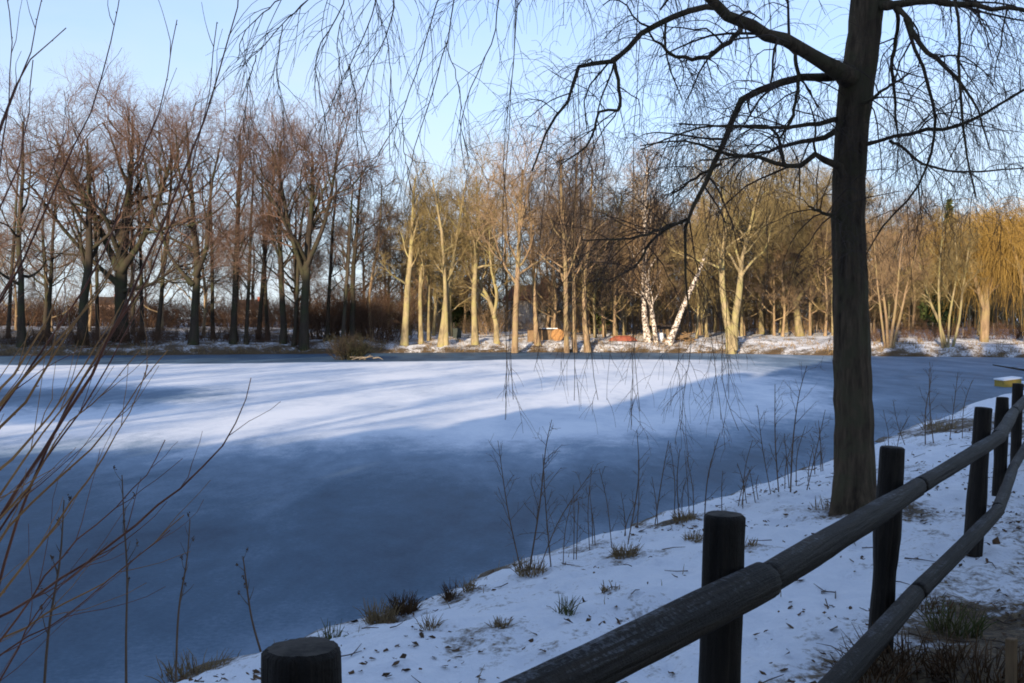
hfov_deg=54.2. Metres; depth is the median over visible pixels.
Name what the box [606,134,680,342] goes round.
birch tree
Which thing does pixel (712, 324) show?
bare shrub
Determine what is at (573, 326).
bare tree
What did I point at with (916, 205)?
bare tree
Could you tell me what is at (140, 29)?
sky
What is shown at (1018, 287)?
bare tree
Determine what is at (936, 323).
wire fence
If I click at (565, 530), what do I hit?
sapling
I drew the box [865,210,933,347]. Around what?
coppiced tree
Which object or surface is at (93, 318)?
bare shrub
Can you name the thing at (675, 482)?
sapling
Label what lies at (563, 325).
bare shrub
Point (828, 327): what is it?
bare shrub
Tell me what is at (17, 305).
bare shrub
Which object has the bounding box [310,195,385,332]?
bare tree
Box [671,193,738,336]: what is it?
bare tree
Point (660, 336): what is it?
white barrel
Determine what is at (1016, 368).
fallen branch
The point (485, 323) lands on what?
bare shrub
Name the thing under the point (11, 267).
bare tree
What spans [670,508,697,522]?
grass tuft
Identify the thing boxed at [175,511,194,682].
dry weed
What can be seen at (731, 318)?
bare shrub
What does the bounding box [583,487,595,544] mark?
sapling
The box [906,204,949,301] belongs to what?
bare tree
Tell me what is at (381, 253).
bare tree
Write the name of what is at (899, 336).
bare shrub
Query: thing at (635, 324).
wire fence
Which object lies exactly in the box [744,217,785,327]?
bare tree
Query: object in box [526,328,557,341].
timber hut
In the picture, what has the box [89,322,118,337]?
bare shrub
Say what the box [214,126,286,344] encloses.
bare tree
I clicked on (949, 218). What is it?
conifer tree
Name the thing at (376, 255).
bare tree
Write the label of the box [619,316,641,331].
bare shrub
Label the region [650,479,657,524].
sapling
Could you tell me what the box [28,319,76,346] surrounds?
bare shrub
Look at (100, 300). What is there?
bare shrub
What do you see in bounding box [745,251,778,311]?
bare tree
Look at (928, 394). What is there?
sapling
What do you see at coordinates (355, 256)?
bare tree
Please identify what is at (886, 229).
bare tree
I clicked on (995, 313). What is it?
bare tree
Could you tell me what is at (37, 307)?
bare shrub
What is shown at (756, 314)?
bare shrub
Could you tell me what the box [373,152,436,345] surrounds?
bare tree
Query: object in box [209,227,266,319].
bare tree
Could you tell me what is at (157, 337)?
bare shrub
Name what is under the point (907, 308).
bare shrub
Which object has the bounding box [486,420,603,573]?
sapling
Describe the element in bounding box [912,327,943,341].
bare shrub
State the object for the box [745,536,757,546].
grass tuft
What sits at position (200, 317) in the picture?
bare shrub
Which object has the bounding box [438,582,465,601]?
grass tuft
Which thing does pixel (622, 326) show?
bare tree
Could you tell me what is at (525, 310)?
white house
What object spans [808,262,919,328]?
bare shrub
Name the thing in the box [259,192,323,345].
bare tree
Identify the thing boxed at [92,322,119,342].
bare shrub
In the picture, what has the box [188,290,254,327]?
bare shrub
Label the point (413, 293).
bare tree
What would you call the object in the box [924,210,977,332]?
bare tree
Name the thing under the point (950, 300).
bare shrub
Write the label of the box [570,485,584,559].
sapling
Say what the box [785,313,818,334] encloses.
bare shrub
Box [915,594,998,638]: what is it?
grass tuft
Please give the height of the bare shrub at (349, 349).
1.911 m
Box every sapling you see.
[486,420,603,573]
[556,495,577,564]
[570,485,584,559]
[572,426,648,549]
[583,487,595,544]
[618,493,634,535]
[629,471,644,526]
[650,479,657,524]
[654,434,758,524]
[668,444,685,513]
[686,456,695,514]
[720,471,725,510]
[732,463,758,502]
[738,466,753,505]
[749,360,832,493]
[781,433,796,488]
[793,428,818,485]
[811,420,828,473]
[883,409,909,445]
[888,362,973,444]
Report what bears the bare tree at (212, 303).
on the ground at (520, 601)
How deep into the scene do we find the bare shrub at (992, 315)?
95.92 m
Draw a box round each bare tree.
[0,42,276,341]
[0,64,111,346]
[0,149,45,338]
[0,165,100,333]
[0,170,26,286]
[0,208,46,329]
[10,71,171,345]
[17,223,78,330]
[23,156,83,332]
[53,188,144,330]
[64,152,114,334]
[65,182,175,333]
[85,61,280,344]
[92,237,145,304]
[100,120,157,338]
[114,241,169,325]
[119,114,198,339]
[127,185,202,330]
[152,177,253,335]
[168,204,244,314]
[184,140,243,338]
[195,72,398,350]
[197,94,275,343]
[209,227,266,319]
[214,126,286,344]
[225,207,277,311]
[226,136,300,338]
[231,167,347,333]
[233,151,289,334]
[244,113,322,343]
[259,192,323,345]
[261,192,327,300]
[278,246,337,326]
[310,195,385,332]
[317,168,362,340]
[318,153,395,341]
[321,179,406,335]
[327,163,384,347]
[359,159,406,339]
[359,197,412,333]
[359,202,405,294]
[371,204,441,333]
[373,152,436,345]
[374,217,431,319]
[386,196,441,335]
[390,228,453,316]
[393,178,447,343]
[396,189,454,324]
[400,237,436,337]
[403,181,484,331]
[406,198,469,335]
[411,155,488,346]
[414,189,453,340]
[424,194,481,336]
[425,189,539,343]
[429,123,538,344]
[430,231,460,314]
[434,182,500,331]
[440,171,525,330]
[447,234,481,333]
[454,104,579,352]
[454,200,500,332]
[456,232,513,317]
[459,200,514,331]
[461,170,537,331]
[500,161,598,327]
[509,168,558,345]
[510,174,605,327]
[519,183,583,327]
[521,119,599,352]
[522,177,609,330]
[537,130,617,351]
[542,202,583,332]
[551,184,631,336]
[556,182,638,333]
[558,215,618,332]
[562,144,627,352]
[568,167,661,334]
[570,201,627,337]
[576,186,663,336]
[587,218,621,333]
[597,217,640,334]
[599,221,659,329]
[601,181,673,328]
[604,214,640,333]
[612,218,687,315]
[618,201,640,331]
[627,204,674,332]
[628,201,683,338]
[629,198,699,336]
[629,210,695,324]
[646,126,819,353]
[653,196,713,332]
[655,189,719,332]
[659,209,682,332]
[660,226,689,331]
[662,202,716,331]
[669,156,742,334]
[670,208,685,321]
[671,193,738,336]
[675,230,718,337]
[678,195,718,334]
[697,209,768,309]
[706,145,898,336]
[707,203,781,335]
[709,242,733,332]
[711,212,762,335]
[711,220,762,335]
[718,207,757,330]
[725,173,809,334]
[732,217,809,335]
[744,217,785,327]
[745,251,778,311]
[749,242,790,333]
[751,222,823,314]
[751,256,770,328]
[753,204,800,332]
[758,231,803,333]
[762,228,799,336]
[778,212,831,335]
[786,196,874,335]
[787,205,830,332]
[803,225,832,335]
[804,214,824,325]
[813,231,829,329]
[823,197,877,287]
[830,197,907,310]
[867,211,892,325]
[867,237,889,332]
[869,185,924,279]
[869,216,911,329]
[870,230,913,330]
[875,191,952,332]
[883,194,942,323]
[889,193,944,324]
[893,181,944,324]
[893,232,920,329]
[904,228,943,329]
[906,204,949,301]
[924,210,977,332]
[926,231,946,330]
[931,246,976,334]
[941,218,981,331]
[946,208,1001,334]
[956,230,1017,314]
[966,223,978,328]
[972,219,1018,330]
[973,192,1017,321]
[990,215,1022,333]
[990,280,1018,328]
[999,216,1023,330]
[1012,215,1023,306]
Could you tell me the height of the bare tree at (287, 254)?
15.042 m
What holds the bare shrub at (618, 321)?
on the ground at (520, 601)
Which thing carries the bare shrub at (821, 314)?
on the ground at (520, 601)
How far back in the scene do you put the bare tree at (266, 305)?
74.19 m
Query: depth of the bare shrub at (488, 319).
92.17 m
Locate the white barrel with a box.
[658,333,663,340]
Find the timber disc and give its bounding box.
[551,329,563,340]
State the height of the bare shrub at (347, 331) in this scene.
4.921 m
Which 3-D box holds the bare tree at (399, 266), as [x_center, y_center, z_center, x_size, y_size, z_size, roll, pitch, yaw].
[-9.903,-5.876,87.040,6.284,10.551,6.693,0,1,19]
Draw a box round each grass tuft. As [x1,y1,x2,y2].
[144,648,232,682]
[317,617,347,639]
[353,596,401,624]
[383,590,424,616]
[411,614,447,630]
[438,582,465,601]
[459,575,482,591]
[484,616,516,627]
[506,556,547,577]
[550,593,587,615]
[599,580,620,593]
[608,541,644,558]
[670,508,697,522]
[680,528,702,542]
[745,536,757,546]
[809,495,829,509]
[817,622,970,682]
[822,633,915,682]
[914,624,1023,682]
[915,412,960,431]
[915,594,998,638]
[921,592,965,615]
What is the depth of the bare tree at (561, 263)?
85.16 m
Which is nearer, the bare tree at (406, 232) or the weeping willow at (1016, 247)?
the weeping willow at (1016, 247)
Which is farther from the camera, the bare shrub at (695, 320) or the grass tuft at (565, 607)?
the bare shrub at (695, 320)
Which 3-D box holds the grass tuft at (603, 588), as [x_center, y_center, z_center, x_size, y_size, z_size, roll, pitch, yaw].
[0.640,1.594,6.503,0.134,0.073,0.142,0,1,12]
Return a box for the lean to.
[641,325,671,330]
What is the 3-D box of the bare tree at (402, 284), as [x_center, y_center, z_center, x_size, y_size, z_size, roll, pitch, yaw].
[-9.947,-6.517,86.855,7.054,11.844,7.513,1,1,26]
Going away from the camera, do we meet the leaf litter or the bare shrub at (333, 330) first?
the leaf litter
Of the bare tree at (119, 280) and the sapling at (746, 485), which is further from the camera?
the bare tree at (119, 280)
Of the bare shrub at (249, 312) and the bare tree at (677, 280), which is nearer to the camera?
the bare tree at (677, 280)
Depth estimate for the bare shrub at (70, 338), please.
66.17 m
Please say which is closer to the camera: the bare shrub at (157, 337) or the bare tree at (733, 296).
the bare shrub at (157, 337)
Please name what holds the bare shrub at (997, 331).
on the ground at (520, 601)
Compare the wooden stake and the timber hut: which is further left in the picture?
the timber hut
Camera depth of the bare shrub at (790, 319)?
89.77 m
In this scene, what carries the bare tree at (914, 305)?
on the ground at (520, 601)
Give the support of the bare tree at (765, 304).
on the ground at (520, 601)
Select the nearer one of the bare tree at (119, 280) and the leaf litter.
the leaf litter
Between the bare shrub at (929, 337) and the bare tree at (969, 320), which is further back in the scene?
the bare tree at (969, 320)
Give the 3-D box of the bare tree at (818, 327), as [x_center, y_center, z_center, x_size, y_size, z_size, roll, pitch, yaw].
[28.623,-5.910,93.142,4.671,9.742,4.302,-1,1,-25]
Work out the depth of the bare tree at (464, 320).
86.56 m
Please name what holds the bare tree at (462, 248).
on the ground at (520, 601)
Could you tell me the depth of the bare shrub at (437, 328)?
84.63 m
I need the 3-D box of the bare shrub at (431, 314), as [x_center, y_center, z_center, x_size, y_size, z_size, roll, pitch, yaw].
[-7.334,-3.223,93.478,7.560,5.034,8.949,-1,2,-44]
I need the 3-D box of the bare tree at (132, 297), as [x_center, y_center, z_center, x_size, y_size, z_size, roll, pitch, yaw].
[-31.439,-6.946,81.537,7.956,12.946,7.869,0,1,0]
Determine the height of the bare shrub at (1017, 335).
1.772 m
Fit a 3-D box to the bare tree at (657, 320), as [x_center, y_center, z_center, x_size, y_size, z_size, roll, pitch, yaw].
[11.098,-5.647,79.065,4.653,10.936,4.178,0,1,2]
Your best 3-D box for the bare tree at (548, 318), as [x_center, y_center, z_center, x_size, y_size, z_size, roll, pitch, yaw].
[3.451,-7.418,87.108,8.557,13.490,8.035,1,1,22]
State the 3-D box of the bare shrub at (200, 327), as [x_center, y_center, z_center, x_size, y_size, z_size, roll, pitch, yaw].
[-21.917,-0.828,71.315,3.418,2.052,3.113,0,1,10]
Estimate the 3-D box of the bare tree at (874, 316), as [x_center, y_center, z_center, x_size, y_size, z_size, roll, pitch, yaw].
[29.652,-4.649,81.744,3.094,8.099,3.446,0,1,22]
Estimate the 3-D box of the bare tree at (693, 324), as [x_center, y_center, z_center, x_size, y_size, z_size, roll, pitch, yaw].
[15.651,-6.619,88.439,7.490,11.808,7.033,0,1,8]
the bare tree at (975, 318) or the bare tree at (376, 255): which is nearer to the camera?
the bare tree at (376, 255)
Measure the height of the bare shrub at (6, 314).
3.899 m
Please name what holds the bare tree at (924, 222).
on the ground at (520, 601)
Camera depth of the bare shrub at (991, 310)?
91.48 m
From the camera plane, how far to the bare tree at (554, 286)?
79.47 m
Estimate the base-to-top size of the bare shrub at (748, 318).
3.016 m
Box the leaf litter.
[179,427,1023,682]
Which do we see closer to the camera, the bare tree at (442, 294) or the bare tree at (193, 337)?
the bare tree at (193, 337)
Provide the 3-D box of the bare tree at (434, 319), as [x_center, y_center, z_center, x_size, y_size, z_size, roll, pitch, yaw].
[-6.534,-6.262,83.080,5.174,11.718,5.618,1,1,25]
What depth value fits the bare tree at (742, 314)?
81.41 m
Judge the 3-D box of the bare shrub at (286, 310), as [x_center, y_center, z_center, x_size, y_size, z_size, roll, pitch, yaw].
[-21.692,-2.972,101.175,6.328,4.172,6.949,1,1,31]
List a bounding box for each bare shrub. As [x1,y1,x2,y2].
[0,294,61,326]
[0,295,38,325]
[0,298,14,324]
[0,300,25,325]
[0,318,14,339]
[0,330,14,343]
[1,326,32,345]
[4,318,57,344]
[6,294,42,325]
[12,291,68,325]
[25,292,78,325]
[27,291,88,325]
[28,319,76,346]
[28,325,63,341]
[39,303,92,323]
[47,324,92,346]
[52,294,110,326]
[58,318,114,346]
[71,299,114,325]
[71,324,114,347]
[74,292,138,325]
[88,292,167,326]
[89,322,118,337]
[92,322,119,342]
[105,319,146,342]
[109,321,153,343]
[111,293,174,324]
[117,318,178,346]
[128,290,186,326]
[129,296,189,327]
[145,323,173,339]
[149,296,201,325]
[152,297,190,322]
[161,315,202,340]
[164,293,222,327]
[165,329,188,341]
[167,291,238,325]
[181,318,228,340]
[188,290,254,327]
[202,289,275,327]
[202,297,254,325]
[202,322,238,341]
[214,292,275,325]
[218,319,260,342]
[229,314,275,343]
[238,294,293,324]
[238,298,289,327]
[245,294,309,327]
[255,323,293,341]
[256,330,278,342]
[257,294,314,323]
[263,282,363,339]
[270,298,321,326]
[272,272,374,339]
[275,328,298,342]
[286,280,374,339]
[289,278,389,338]
[293,333,317,347]
[314,279,402,338]
[317,276,422,342]
[322,330,379,359]
[325,273,432,340]
[355,282,431,339]
[395,290,456,331]
[400,285,511,326]
[423,316,448,333]
[457,288,529,331]
[458,315,482,333]
[459,300,512,334]
[483,282,512,326]
[499,313,523,330]
[518,314,529,330]
[523,316,544,329]
[524,282,581,327]
[531,296,617,332]
[555,303,620,333]
[557,315,581,334]
[606,307,631,331]
[617,294,664,332]
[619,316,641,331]
[634,300,690,333]
[660,308,696,332]
[689,315,713,332]
[695,297,769,330]
[703,309,722,331]
[708,296,766,331]
[730,307,766,330]
[739,299,793,327]
[744,301,777,328]
[745,312,779,333]
[751,284,829,329]
[755,300,801,328]
[758,300,825,331]
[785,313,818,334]
[803,300,830,332]
[805,295,830,329]
[806,271,919,329]
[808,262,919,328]
[869,255,998,329]
[870,323,885,341]
[871,265,955,329]
[871,325,908,341]
[877,275,955,328]
[889,330,909,341]
[895,317,935,338]
[905,290,971,326]
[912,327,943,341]
[917,279,1023,328]
[918,316,960,338]
[924,277,992,327]
[934,265,1019,326]
[937,324,962,337]
[941,274,1009,326]
[951,327,975,338]
[959,319,996,338]
[963,316,1013,339]
[990,287,1019,326]
[995,318,1023,339]
[1002,321,1022,336]
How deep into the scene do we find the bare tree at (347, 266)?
69.87 m
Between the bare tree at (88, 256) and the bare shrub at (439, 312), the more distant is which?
the bare shrub at (439, 312)
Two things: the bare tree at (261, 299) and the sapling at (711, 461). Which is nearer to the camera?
the sapling at (711, 461)
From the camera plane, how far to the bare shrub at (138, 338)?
67.51 m
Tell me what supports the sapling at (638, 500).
on the ground at (520, 601)
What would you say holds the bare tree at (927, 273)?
on the ground at (520, 601)
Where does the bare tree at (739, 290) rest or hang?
on the ground at (520, 601)
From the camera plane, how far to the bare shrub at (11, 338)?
66.48 m
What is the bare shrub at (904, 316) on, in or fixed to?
on the ground at (520, 601)
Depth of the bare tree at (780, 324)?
85.82 m
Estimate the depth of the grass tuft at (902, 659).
4.60 m
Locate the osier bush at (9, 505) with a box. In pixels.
[0,0,280,681]
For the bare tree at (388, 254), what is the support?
on the ground at (520, 601)
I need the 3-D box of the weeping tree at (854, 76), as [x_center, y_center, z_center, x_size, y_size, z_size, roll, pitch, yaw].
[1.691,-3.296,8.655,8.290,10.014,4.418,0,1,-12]
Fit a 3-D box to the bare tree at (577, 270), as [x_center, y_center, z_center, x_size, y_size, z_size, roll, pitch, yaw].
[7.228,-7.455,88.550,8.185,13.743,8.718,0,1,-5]
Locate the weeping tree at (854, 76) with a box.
[190,0,1023,516]
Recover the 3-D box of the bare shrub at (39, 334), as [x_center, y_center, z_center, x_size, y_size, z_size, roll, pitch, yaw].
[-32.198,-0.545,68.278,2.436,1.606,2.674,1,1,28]
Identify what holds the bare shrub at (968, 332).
on the ground at (520, 601)
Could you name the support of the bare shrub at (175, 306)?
on the ground at (520, 601)
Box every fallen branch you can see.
[350,355,382,359]
[993,364,1023,370]
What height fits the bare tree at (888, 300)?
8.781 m
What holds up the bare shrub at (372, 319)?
on the ground at (520, 601)
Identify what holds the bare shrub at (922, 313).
on the ground at (520, 601)
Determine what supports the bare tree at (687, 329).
on the ground at (520, 601)
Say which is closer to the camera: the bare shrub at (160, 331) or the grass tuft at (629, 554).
the grass tuft at (629, 554)
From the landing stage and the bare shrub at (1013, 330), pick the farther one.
the bare shrub at (1013, 330)
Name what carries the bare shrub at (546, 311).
on the ground at (520, 601)
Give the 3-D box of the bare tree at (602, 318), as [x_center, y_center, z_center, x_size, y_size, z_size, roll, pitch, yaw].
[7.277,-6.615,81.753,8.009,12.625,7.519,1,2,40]
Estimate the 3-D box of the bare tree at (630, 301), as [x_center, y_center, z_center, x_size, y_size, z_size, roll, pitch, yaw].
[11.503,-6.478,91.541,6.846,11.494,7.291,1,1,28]
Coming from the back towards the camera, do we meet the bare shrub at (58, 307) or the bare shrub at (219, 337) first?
the bare shrub at (58, 307)
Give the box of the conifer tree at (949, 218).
[942,198,964,316]
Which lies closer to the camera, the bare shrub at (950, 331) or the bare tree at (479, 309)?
the bare shrub at (950, 331)
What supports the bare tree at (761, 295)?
on the ground at (520, 601)
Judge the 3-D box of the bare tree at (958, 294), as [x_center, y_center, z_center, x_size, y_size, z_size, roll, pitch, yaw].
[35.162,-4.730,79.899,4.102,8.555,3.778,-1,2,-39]
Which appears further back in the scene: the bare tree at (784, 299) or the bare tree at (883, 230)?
the bare tree at (883, 230)
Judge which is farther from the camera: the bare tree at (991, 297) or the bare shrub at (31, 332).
the bare tree at (991, 297)
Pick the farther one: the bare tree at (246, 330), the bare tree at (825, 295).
the bare tree at (825, 295)
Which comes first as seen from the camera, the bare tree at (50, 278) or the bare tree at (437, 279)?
the bare tree at (50, 278)
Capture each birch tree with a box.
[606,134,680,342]
[664,186,720,344]
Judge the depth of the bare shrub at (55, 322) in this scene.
103.78 m
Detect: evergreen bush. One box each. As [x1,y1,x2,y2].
[438,287,470,329]
[576,270,619,330]
[916,284,955,333]
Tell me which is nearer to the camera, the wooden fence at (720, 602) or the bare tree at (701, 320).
the wooden fence at (720, 602)
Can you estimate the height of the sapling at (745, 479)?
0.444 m
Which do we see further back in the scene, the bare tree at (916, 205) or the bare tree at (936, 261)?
the bare tree at (916, 205)
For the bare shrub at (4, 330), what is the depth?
67.16 m
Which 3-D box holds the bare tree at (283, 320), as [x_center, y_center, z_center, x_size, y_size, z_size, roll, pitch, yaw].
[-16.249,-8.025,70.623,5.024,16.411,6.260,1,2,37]
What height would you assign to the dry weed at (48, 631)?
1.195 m
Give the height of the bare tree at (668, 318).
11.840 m
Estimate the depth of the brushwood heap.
73.32 m
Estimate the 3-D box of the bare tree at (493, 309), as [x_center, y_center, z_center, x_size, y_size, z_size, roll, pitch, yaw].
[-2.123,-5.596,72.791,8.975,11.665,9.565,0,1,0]
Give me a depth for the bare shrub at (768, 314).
99.08 m
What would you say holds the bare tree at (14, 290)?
on the ground at (520, 601)
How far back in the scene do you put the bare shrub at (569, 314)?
91.64 m
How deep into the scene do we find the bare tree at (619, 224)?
82.00 m
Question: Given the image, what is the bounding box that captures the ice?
[0,352,1023,682]
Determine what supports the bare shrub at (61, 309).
on the ground at (520, 601)
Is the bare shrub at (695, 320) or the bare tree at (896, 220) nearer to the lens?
the bare shrub at (695, 320)
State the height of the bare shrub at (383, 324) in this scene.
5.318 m
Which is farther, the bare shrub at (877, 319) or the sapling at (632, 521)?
the bare shrub at (877, 319)
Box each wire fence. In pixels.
[453,322,816,333]
[870,322,1016,334]
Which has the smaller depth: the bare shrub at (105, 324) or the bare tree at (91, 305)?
the bare tree at (91, 305)
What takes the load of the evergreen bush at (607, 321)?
on the ground at (520, 601)
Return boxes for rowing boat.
[609,335,636,340]
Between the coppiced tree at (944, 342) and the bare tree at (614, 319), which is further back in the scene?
the bare tree at (614, 319)
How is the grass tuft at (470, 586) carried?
on the ground at (520, 601)
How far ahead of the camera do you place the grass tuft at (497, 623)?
5.79 m
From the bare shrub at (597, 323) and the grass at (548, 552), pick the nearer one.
the grass at (548, 552)
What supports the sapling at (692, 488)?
on the ground at (520, 601)
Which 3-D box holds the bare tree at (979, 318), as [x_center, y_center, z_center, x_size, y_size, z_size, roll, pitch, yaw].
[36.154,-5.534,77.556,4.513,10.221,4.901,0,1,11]
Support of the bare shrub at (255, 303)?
on the ground at (520, 601)
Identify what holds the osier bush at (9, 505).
on the ground at (520, 601)
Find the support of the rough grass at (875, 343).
on the ground at (520, 601)
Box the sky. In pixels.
[0,0,1023,318]
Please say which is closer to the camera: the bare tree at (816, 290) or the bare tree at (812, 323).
the bare tree at (812, 323)
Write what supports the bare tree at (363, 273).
on the ground at (520, 601)
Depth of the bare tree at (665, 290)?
90.26 m
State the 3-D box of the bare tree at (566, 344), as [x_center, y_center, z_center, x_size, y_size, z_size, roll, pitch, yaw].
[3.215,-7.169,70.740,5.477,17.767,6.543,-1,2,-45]
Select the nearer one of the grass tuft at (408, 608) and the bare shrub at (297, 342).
the grass tuft at (408, 608)
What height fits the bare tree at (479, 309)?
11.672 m
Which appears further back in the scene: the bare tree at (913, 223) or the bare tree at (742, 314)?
the bare tree at (913, 223)
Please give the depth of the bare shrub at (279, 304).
107.14 m
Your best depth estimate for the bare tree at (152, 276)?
106.59 m
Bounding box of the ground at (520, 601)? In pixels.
[0,319,1023,682]
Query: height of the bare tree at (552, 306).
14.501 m
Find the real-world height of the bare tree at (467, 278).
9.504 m
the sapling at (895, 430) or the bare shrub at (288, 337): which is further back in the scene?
the bare shrub at (288, 337)
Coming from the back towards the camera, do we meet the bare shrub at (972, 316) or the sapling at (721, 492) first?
the bare shrub at (972, 316)
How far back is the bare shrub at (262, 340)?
70.15 m
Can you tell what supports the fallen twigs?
on the ground at (520, 601)
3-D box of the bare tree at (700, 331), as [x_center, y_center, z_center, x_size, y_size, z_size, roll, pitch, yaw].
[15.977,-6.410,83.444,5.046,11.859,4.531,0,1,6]
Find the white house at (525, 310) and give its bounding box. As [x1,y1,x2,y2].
[502,278,561,328]
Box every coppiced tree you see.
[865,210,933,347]
[899,212,992,347]
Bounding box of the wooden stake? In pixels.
[1005,637,1017,682]
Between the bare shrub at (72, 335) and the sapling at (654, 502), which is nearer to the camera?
the sapling at (654, 502)
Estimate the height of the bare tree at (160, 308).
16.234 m
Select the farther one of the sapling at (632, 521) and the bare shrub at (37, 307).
the bare shrub at (37, 307)
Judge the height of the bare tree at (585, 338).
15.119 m
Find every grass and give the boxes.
[0,331,1023,356]
[177,451,912,682]
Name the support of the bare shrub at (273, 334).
on the ground at (520, 601)
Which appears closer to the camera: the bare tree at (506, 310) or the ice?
the ice
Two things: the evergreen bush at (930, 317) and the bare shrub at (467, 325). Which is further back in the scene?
the bare shrub at (467, 325)
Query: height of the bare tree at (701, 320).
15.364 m
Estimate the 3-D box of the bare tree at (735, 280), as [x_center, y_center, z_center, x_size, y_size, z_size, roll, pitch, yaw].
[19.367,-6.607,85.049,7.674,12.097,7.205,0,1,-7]
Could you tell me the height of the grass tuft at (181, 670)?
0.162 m
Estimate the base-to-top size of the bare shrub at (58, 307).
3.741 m
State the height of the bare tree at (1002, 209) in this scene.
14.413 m
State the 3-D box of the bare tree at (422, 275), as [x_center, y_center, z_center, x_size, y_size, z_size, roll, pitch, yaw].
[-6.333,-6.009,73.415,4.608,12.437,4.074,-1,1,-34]
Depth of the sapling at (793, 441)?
10.53 m
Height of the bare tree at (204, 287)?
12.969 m
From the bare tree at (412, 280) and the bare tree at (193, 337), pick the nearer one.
the bare tree at (193, 337)
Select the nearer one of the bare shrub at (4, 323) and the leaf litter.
the leaf litter
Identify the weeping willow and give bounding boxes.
[894,191,1023,341]
[945,187,1023,328]
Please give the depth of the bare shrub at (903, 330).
73.37 m
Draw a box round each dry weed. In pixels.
[38,494,71,682]
[113,465,138,682]
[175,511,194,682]
[236,548,261,651]
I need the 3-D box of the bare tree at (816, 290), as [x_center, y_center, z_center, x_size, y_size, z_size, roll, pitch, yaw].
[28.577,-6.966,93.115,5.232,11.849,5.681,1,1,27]
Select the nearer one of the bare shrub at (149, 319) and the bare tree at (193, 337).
the bare tree at (193, 337)
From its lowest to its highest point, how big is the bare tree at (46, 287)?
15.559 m
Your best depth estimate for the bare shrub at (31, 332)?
67.36 m
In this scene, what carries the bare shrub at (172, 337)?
on the ground at (520, 601)
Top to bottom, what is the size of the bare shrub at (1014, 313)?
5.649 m
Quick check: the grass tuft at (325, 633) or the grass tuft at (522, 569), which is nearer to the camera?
the grass tuft at (325, 633)
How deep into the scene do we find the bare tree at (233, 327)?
68.84 m
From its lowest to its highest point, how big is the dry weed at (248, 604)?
0.724 m
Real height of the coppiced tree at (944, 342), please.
9.604 m
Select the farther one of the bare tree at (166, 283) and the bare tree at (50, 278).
the bare tree at (166, 283)
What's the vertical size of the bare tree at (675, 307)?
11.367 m
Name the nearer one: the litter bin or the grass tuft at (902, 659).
the grass tuft at (902, 659)
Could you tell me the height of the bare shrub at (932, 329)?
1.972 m
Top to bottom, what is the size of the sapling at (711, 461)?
0.944 m
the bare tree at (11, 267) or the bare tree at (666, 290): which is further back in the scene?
the bare tree at (666, 290)
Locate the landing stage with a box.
[994,376,1023,386]
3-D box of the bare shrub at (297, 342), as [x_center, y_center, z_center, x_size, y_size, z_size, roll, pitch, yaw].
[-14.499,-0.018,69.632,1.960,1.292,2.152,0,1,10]
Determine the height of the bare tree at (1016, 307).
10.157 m
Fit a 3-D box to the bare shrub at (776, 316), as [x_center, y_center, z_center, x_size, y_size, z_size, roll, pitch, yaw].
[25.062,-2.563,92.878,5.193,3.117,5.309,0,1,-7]
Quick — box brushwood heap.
[662,329,697,342]
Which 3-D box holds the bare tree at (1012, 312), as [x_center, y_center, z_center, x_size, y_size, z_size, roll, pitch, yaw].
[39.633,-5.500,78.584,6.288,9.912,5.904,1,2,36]
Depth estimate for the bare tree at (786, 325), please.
85.59 m
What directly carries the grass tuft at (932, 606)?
on the ground at (520, 601)
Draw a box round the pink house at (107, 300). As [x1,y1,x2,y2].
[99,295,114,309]
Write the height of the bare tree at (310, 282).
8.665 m
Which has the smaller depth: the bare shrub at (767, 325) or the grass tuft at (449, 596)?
the grass tuft at (449, 596)
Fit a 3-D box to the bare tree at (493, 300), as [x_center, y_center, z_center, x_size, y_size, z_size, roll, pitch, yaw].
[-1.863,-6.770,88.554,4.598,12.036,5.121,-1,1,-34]
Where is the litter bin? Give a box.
[452,328,461,338]
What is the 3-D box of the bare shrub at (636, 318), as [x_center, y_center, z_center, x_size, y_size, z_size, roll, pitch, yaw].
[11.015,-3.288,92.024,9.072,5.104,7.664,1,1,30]
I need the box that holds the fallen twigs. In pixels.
[178,430,1018,682]
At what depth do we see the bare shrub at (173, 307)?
102.19 m
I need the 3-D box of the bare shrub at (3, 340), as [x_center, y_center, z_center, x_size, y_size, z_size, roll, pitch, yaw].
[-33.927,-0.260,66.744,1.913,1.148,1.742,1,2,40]
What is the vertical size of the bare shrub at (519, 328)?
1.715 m
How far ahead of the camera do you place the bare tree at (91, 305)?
86.66 m
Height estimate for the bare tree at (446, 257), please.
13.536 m
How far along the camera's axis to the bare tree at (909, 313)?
90.91 m
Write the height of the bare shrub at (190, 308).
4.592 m
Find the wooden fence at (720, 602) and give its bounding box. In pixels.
[261,383,1023,682]
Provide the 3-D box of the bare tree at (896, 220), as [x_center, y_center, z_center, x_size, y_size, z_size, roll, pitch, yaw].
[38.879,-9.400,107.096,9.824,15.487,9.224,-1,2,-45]
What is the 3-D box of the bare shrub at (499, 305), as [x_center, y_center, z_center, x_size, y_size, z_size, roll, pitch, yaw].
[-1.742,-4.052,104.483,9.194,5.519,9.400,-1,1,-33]
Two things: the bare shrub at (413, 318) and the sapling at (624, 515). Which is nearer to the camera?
the sapling at (624, 515)
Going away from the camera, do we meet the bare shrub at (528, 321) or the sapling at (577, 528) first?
the sapling at (577, 528)
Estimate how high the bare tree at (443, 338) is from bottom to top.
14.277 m
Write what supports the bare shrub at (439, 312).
on the ground at (520, 601)

